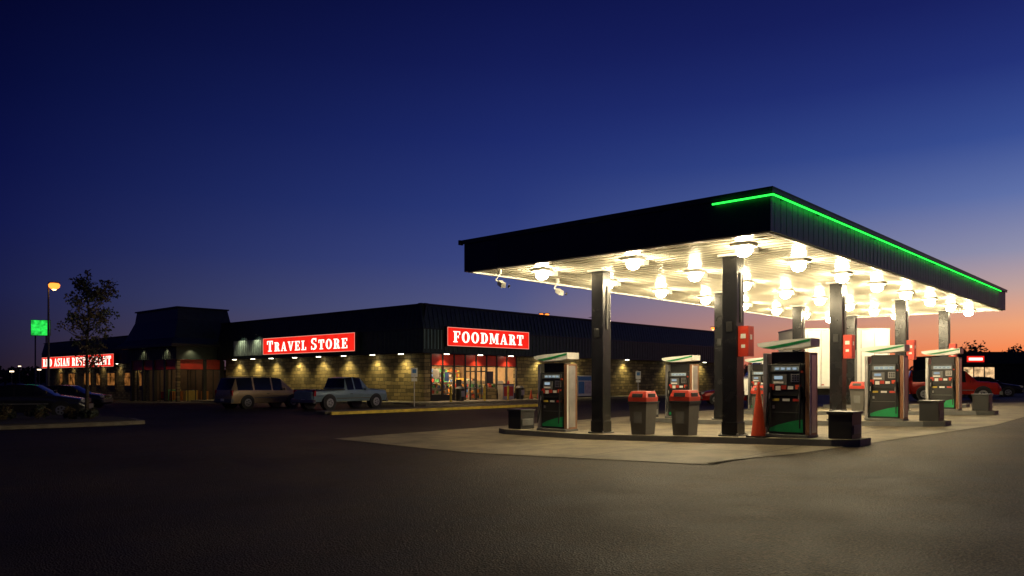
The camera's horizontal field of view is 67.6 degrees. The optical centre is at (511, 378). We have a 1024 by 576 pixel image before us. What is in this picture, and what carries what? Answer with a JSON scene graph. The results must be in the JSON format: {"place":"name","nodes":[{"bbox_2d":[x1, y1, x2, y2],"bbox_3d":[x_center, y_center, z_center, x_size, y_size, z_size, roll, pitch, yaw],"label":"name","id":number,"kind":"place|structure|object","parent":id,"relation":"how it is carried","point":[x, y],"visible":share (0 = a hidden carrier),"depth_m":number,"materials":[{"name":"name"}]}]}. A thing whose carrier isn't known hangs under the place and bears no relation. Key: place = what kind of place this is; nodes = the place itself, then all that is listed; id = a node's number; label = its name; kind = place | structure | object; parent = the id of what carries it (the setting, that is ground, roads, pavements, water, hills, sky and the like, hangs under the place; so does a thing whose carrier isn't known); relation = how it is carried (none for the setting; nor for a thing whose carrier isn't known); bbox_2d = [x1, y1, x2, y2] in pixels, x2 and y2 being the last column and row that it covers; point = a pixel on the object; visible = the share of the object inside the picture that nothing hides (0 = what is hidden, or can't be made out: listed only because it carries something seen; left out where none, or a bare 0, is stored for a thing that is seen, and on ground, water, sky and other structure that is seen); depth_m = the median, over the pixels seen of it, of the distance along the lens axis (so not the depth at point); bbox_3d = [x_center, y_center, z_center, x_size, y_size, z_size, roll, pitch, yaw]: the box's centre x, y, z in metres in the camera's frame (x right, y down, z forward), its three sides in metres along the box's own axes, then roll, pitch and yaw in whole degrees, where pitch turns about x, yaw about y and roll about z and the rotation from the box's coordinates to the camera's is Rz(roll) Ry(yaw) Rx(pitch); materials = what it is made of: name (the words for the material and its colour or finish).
{"place":"outdoors","nodes":[
{"label":"outdoors","id":0,"kind":"place"},
{"bbox_2d":[130,359,222,401],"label":"tower entry frames","id":1,"kind":"structure","parent":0,"point":[177,365],"depth_m":70.00,"materials":[{"name":"brown wood"}]},
{"bbox_2d":[150,361,224,401],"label":"tower interior","id":2,"kind":"object","parent":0,"point":[183,385],"visible":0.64,"depth_m":72.94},
{"bbox_2d":[191,400,415,403],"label":"store pavement","id":3,"kind":"structure","parent":0,"point":[365,402],"depth_m":51.94,"materials":[{"name":"concrete"}]},
{"bbox_2d":[316,403,536,414],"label":"pavement","id":4,"kind":"structure","parent":0,"point":[325,412],"depth_m":38.84,"materials":[{"name":"concrete"}]},
{"bbox_2d":[0,380,1023,575],"bbox_3d":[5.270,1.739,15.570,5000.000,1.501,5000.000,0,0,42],"label":"ground","id":5,"kind":"structure","parent":0,"point":[384,510],"depth_m":9.78,"materials":[{"name":"grey asphalt"}]},
{"bbox_2d":[31,320,50,385],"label":"roadside pole sign","id":6,"kind":"object","parent":5,"relation":"on","point":[38,327],"visible":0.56,"depth_m":149.72,"materials":[{"name":"green plastic"}]},
{"bbox_2d":[0,384,92,414],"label":"parked car","id":7,"kind":"object","parent":5,"relation":"on","point":[20,398],"visible":0.75,"depth_m":31.92,"materials":[{"name":"paint"}]},
{"bbox_2d":[47,282,59,385],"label":"street lamp","id":8,"kind":"object","parent":5,"relation":"on","point":[54,285],"visible":0.78,"depth_m":59.93,"materials":[{"name":"metal"}]},
{"bbox_2d":[0,415,144,429],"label":"planting island","id":9,"kind":"structure","parent":5,"relation":"on","point":[33,422],"depth_m":26.68,"materials":[{"name":"concrete"}]},
{"bbox_2d":[0,403,16,419],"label":"shrub","id":10,"kind":"object","parent":9,"relation":"on","point":[6,412],"visible":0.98,"depth_m":27.49,"materials":[{"name":"green plant"}]},
{"bbox_2d":[24,404,51,418],"bbox_3d":[-17.524,1.218,28.210,0.816,0.581,0.698,0,0,0],"label":"shrub","id":11,"kind":"object","parent":9,"relation":"on","point":[42,410],"visible":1,"depth_m":28.11,"materials":[{"name":"green plant"}]},
{"bbox_2d":[62,406,82,418],"bbox_3d":[-16.402,1.272,28.582,0.731,0.517,0.696,0,0,0],"label":"shrub","id":12,"kind":"object","parent":9,"relation":"on","point":[69,412],"visible":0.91,"depth_m":28.42,"materials":[{"name":"green plant"}]},
{"bbox_2d":[55,269,120,409],"bbox_3d":[-16.846,-1.370,30.593,2.302,6.048,2.482,0,0,0],"label":"young tree","id":13,"kind":"object","parent":9,"relation":"on","point":[77,318],"visible":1,"depth_m":30.47,"materials":[{"name":"green plant"}]},
{"bbox_2d":[79,407,98,418],"bbox_3d":[-15.684,1.277,28.394,0.649,0.463,0.593,0,0,0],"label":"shrub","id":14,"kind":"object","parent":9,"relation":"on","point":[89,413],"visible":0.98,"depth_m":28.29,"materials":[{"name":"green plant"}]},
{"bbox_2d":[45,385,112,406],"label":"parked car","id":15,"kind":"object","parent":5,"relation":"on","point":[98,400],"visible":0.38,"depth_m":46.93,"materials":[{"name":"paint"}]},
{"bbox_2d":[214,376,298,408],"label":"minivan","id":16,"kind":"object","parent":5,"relation":"on","point":[245,392],"visible":0.88,"depth_m":42.35,"materials":[{"name":"beige paint"}]},
{"bbox_2d":[291,377,387,409],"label":"pickup truck","id":17,"kind":"object","parent":5,"relation":"on","point":[353,391],"visible":0.99,"depth_m":41.77,"materials":[{"name":"blue metal"}]},
{"bbox_2d":[50,353,713,400],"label":"stone walls","id":18,"kind":"structure","parent":5,"relation":"on","point":[390,374],"depth_m":62.88,"materials":[{"name":"brown stone"}]},
{"bbox_2d":[60,372,141,388],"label":"restaurant windows","id":19,"kind":"structure","parent":18,"relation":"attached to","point":[111,380],"depth_m":89.17,"materials":[{"name":"orange glass"}]},
{"bbox_2d":[116,306,229,360],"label":"tower roof","id":20,"kind":"structure","parent":18,"relation":"on","point":[177,332],"depth_m":69.55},
{"bbox_2d":[42,303,713,363],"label":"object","id":21,"kind":"structure","parent":18,"relation":"on","point":[411,329],"depth_m":60.64,"materials":[{"name":"black metal"}]},
{"bbox_2d":[42,353,115,368],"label":"restaurant sign","id":22,"kind":"object","parent":21,"relation":"attached to","point":[72,361],"visible":0.77,"depth_m":93.95,"materials":[{"name":"red plastic"}]},
{"bbox_2d":[263,332,357,354],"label":"travel store sign","id":23,"kind":"object","parent":21,"relation":"attached to","point":[329,343],"visible":1,"depth_m":58.88,"materials":[{"name":"red plastic"}]},
{"bbox_2d":[444,326,528,349],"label":"foodmart sign","id":24,"kind":"object","parent":21,"relation":"attached to","point":[477,338],"visible":1,"depth_m":54.62,"materials":[{"name":"red plastic"}]},
{"bbox_2d":[411,367,417,406],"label":"parking sign","id":25,"kind":"object","parent":5,"relation":"on","point":[414,372],"visible":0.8,"depth_m":42.97,"materials":[{"name":"metal"}]},
{"bbox_2d":[330,404,537,414],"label":"yellow kerb","id":26,"kind":"structure","parent":5,"relation":"on","point":[421,409],"depth_m":39.06,"materials":[{"name":"paint"}]},
{"bbox_2d":[432,365,512,399],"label":"interior shell","id":27,"kind":"object","parent":5,"relation":"on","point":[501,374],"visible":0.09,"depth_m":63.05},
{"bbox_2d":[432,368,504,399],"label":"shelves and goods","id":28,"kind":"object","parent":27,"relation":"in","point":[436,386],"visible":0.3,"depth_m":58.73,"materials":[{"name":"metal"}]},
{"bbox_2d":[0,340,1023,384],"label":"distant trees","id":29,"kind":"object","parent":5,"relation":"on","point":[5,376],"visible":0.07,"depth_m":223.60,"materials":[{"name":"green plant"}]},
{"bbox_2d":[46,441,1023,479],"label":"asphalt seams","id":30,"kind":"object","parent":5,"relation":"on","point":[764,475],"visible":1,"depth_m":11.76,"materials":[{"name":"black asphalt"}]},
{"bbox_2d":[636,371,640,390],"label":"parking sign","id":31,"kind":"object","parent":5,"relation":"on","point":[638,375],"visible":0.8,"depth_m":51.46,"materials":[{"name":"metal"}]},
{"bbox_2d":[335,402,1023,464],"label":"concrete apron","id":32,"kind":"object","parent":5,"relation":"on","point":[491,440],"visible":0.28,"depth_m":19.45,"materials":[{"name":"beige concrete"}]},
{"bbox_2d":[499,427,870,446],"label":"pump island","id":33,"kind":"structure","parent":32,"relation":"on","point":[716,438],"depth_m":18.60,"materials":[{"name":"grey concrete"}]},
{"bbox_2d":[507,408,534,428],"bbox_3d":[0.279,1.205,23.086,0.560,0.590,0.680,0,0,42],"label":"island end guard","id":34,"kind":"object","parent":33,"relation":"on","point":[520,418],"visible":1,"depth_m":22.88,"materials":[{"name":"black plastic"}]},
{"bbox_2d":[534,352,578,431],"bbox_3d":[1.279,0.378,22.176,1.248,2.245,0.874,0,0,42],"label":"fuel dispenser","id":35,"kind":"object","parent":33,"relation":"on","point":[557,396],"visible":1,"depth_m":21.89,"materials":[{"name":"grey metal"}]},
{"bbox_2d":[627,391,657,434],"bbox_3d":[3.421,0.887,19.957,0.580,1.130,0.580,0,0,42],"label":"trash bin","id":36,"kind":"object","parent":33,"relation":"on","point":[642,407],"visible":0.98,"depth_m":19.77,"materials":[{"name":"black plastic"}]},
{"bbox_2d":[669,390,700,435],"bbox_3d":[4.342,0.851,19.186,0.580,1.130,0.580,0,0,42],"label":"trash bin","id":37,"kind":"object","parent":33,"relation":"on","point":[684,404],"visible":0.99,"depth_m":19.00,"materials":[{"name":"black plastic"}]},
{"bbox_2d":[458,186,1007,436],"bbox_3d":[10.181,-1.203,27.623,9.180,5.414,24.680,0,0,42],"label":"gas station canopy","id":38,"kind":"object","parent":33,"relation":"on","point":[730,258],"visible":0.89,"depth_m":20.86,"materials":[{"name":"metal"}]},
{"bbox_2d":[495,269,509,287],"bbox_3d":[-0.276,-2.759,21.117,0.428,0.523,0.298,0,0,42],"label":"security camera","id":39,"kind":"object","parent":38,"relation":"attached to","point":[501,283],"visible":1,"depth_m":21.10,"materials":[{"name":"white paint"}]},
{"bbox_2d":[554,278,567,294],"bbox_3d":[1.440,-2.759,23.003,0.428,0.523,0.298,0,0,42],"label":"security camera","id":40,"kind":"object","parent":38,"relation":"attached to","point":[558,291],"visible":1,"depth_m":22.99,"materials":[{"name":"white paint"}]},
{"bbox_2d":[738,326,753,356],"bbox_3d":[5.571,-0.893,18.267,0.315,0.720,0.305,0,0,42],"label":"pump number box","id":41,"kind":"object","parent":38,"relation":"attached to","point":[745,341],"visible":1,"depth_m":18.15,"materials":[{"name":"red plastic"}]},
{"bbox_2d":[843,335,854,358],"bbox_3d":[10.350,-0.985,23.518,0.315,0.720,0.305,0,0,42],"label":"pump number box","id":42,"kind":"object","parent":38,"relation":"attached to","point":[848,346],"visible":1,"depth_m":23.41,"materials":[{"name":"red plastic"}]},
{"bbox_2d":[906,340,915,359],"bbox_3d":[14.859,-1.072,28.474,0.315,0.720,0.305,0,0,42],"label":"pump number box","id":43,"kind":"object","parent":38,"relation":"attached to","point":[911,354],"visible":0.78,"depth_m":28.34,"materials":[{"name":"red plastic"}]},
{"bbox_2d":[949,344,956,356],"bbox_3d":[19.099,-1.154,33.134,0.315,0.720,0.305,0,0,42],"label":"pump number box","id":44,"kind":"object","parent":38,"relation":"attached to","point":[952,346],"visible":0.48,"depth_m":33.02,"materials":[{"name":"red plastic"}]},
{"bbox_2d":[746,383,766,437],"bbox_3d":[5.720,0.733,17.729,0.420,1.250,0.420,0,0,42],"label":"traffic cone","id":45,"kind":"object","parent":33,"relation":"on","point":[758,430],"visible":0.99,"depth_m":17.64,"materials":[{"name":"orange plastic"}]},
{"bbox_2d":[757,338,819,437],"bbox_3d":[6.345,0.213,17.566,1.248,2.245,0.874,0,0,42],"label":"fuel dispenser","id":46,"kind":"object","parent":33,"relation":"on","point":[790,394],"visible":1,"depth_m":17.30,"materials":[{"name":"black metal"}]},
{"bbox_2d":[826,410,862,438],"bbox_3d":[7.283,1.003,16.713,0.560,0.590,0.680,0,0,42],"label":"island end guard","id":47,"kind":"object","parent":33,"relation":"on","point":[842,424],"visible":1,"depth_m":16.50,"materials":[{"name":"black plastic"}]},
{"bbox_2d":[629,417,950,426],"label":"pump island","id":48,"kind":"structure","parent":32,"relation":"on","point":[906,423],"depth_m":22.38,"materials":[{"name":"grey concrete"}]},
{"bbox_2d":[656,401,659,416],"bbox_3d":[5.057,1.130,28.337,0.560,0.590,0.680,0,0,42],"label":"island end guard","id":49,"kind":"object","parent":48,"relation":"on","point":[657,412],"visible":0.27,"depth_m":28.34,"materials":[{"name":"black plastic"}]},
{"bbox_2d":[662,355,699,417],"bbox_3d":[6.057,0.290,27.427,1.248,2.245,0.874,0,0,42],"label":"fuel dispenser","id":50,"kind":"object","parent":48,"relation":"on","point":[681,376],"visible":0.59,"depth_m":27.20,"materials":[{"name":"grey metal"}]},
{"bbox_2d":[750,386,762,414],"bbox_3d":[8.281,0.793,25.269,0.580,1.130,0.580,0,0,42],"label":"trash bin","id":51,"kind":"object","parent":48,"relation":"on","point":[753,392],"visible":0.31,"depth_m":25.18,"materials":[{"name":"black plastic"}]},
{"bbox_2d":[860,344,909,420],"bbox_3d":[11.124,0.120,22.817,1.248,2.245,0.874,0,0,42],"label":"fuel dispenser","id":52,"kind":"object","parent":48,"relation":"on","point":[886,387],"visible":1,"depth_m":22.57,"materials":[{"name":"grey metal"}]},
{"bbox_2d":[918,400,944,420],"bbox_3d":[12.062,0.911,21.964,0.560,0.590,0.680,0,0,42],"label":"island end guard","id":53,"kind":"object","parent":48,"relation":"on","point":[931,410],"visible":1,"depth_m":21.73,"materials":[{"name":"black plastic"}]},
{"bbox_2d":[744,328,889,400],"bbox_3d":[14.588,-0.508,37.674,6.870,3.774,2.447,0,0,4],"label":"box truck","id":54,"kind":"object","parent":32,"relation":"on","point":[870,337],"visible":0.16,"depth_m":36.44,"materials":[{"name":"white paint"}]},
{"bbox_2d":[744,409,998,414],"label":"pump island","id":55,"kind":"structure","parent":32,"relation":"on","point":[916,412],"depth_m":27.00,"materials":[{"name":"grey concrete"}]},
{"bbox_2d":[745,358,762,409],"bbox_3d":[10.566,0.207,32.383,1.248,2.245,0.874,0,0,42],"label":"fuel dispenser","id":56,"kind":"object","parent":55,"relation":"on","point":[755,374],"visible":0.34,"depth_m":32.34,"materials":[{"name":"white metal"}]},
{"bbox_2d":[849,382,864,410],"bbox_3d":[13.456,0.679,29.618,0.580,1.130,0.580,0,0,42],"label":"trash bin","id":57,"kind":"object","parent":55,"relation":"on","point":[857,393],"visible":0.8,"depth_m":29.42,"materials":[{"name":"black plastic"}]},
{"bbox_2d":[921,348,962,410],"bbox_3d":[15.633,0.033,27.773,1.248,2.245,0.874,0,0,42],"label":"fuel dispenser","id":58,"kind":"object","parent":55,"relation":"on","point":[943,378],"visible":0.93,"depth_m":27.50,"materials":[{"name":"grey metal"}]},
{"bbox_2d":[971,394,993,410],"bbox_3d":[16.571,0.824,26.919,0.560,0.590,0.680,0,0,42],"label":"island end guard","id":59,"kind":"object","parent":55,"relation":"on","point":[982,402],"visible":1,"depth_m":26.69,"materials":[{"name":"black plastic"}]},
{"bbox_2d":[823,404,969,407],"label":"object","id":60,"kind":"structure","parent":32,"relation":"on","point":[910,406],"depth_m":33.71,"materials":[{"name":"grey concrete"}]},
{"bbox_2d":[699,390,746,403],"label":"parked car","id":61,"kind":"object","parent":5,"relation":"on","point":[707,396],"visible":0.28,"depth_m":49.33,"materials":[{"name":"red paint"}]},
{"bbox_2d":[909,370,1002,399],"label":"parked suv","id":62,"kind":"object","parent":5,"relation":"on","point":[971,385],"visible":0.51,"depth_m":42.60,"materials":[{"name":"red paint"}]},
{"bbox_2d":[913,352,1023,388],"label":"distant store","id":63,"kind":"structure","parent":5,"relation":"on","point":[1006,367],"depth_m":89.97,"materials":[{"name":"black metal"}]},
{"bbox_2d":[964,367,993,378],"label":"lit windows","id":64,"kind":"structure","parent":63,"relation":"in","point":[978,371],"depth_m":89.97,"materials":[{"name":"beige glass"}]},
{"bbox_2d":[962,377,1023,396],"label":"parked car","id":65,"kind":"object","parent":5,"relation":"on","point":[1009,389],"visible":0.45,"depth_m":53.18,"materials":[{"name":"paint"}]},
{"bbox_2d":[0,0,1023,377],"label":"sky","id":66,"kind":"structure","parent":0,"point":[249,159],"materials":[{"name":"blue"}]},
{"bbox_2d":[394,394,664,404],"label":"store pavement","id":67,"kind":"structure","parent":0,"point":[482,401],"depth_m":52.07,"materials":[{"name":"concrete"}]},
{"bbox_2d":[450,386,451,401],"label":"bollard","id":68,"kind":"object","parent":67,"relation":"on","point":[450,393],"visible":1,"depth_m":50.40,"materials":[{"name":"yellow metal"}]},
{"bbox_2d":[455,386,464,400],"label":"litter bin","id":69,"kind":"object","parent":67,"relation":"on","point":[460,393],"visible":0.94,"depth_m":52.49,"materials":[{"name":"black plastic"}]},
{"bbox_2d":[430,353,516,400],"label":"storefront frames","id":70,"kind":"structure","parent":67,"relation":"on","point":[491,393],"depth_m":55.50,"materials":[{"name":"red metal"}]},
{"bbox_2d":[433,369,509,386],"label":"window posters","id":71,"kind":"object","parent":70,"relation":"attached to","point":[458,381],"depth_m":54.33},
{"bbox_2d":[432,354,515,366],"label":"red transom panels","id":72,"kind":"object","parent":70,"relation":"attached to","point":[459,360],"visible":0.98,"depth_m":55.22,"materials":[{"name":"metal"}]},
{"bbox_2d":[484,386,485,400],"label":"bollard","id":73,"kind":"object","parent":67,"relation":"on","point":[484,393],"visible":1,"depth_m":52.77,"materials":[{"name":"yellow metal"}]},
{"bbox_2d":[497,384,514,399],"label":"newspaper rack","id":74,"kind":"object","parent":67,"relation":"on","point":[502,391],"visible":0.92,"depth_m":56.28,"materials":[{"name":"metal"}]},
{"bbox_2d":[516,386,523,398],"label":"litter bin","id":75,"kind":"object","parent":67,"relation":"on","point":[519,392],"visible":0.81,"depth_m":57.07,"materials":[{"name":"black plastic"}]},
{"bbox_2d":[577,376,590,396],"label":"ice freezer","id":76,"kind":"object","parent":67,"relation":"on","point":[584,385],"visible":0.78,"depth_m":63.70,"materials":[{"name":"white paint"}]}
]}

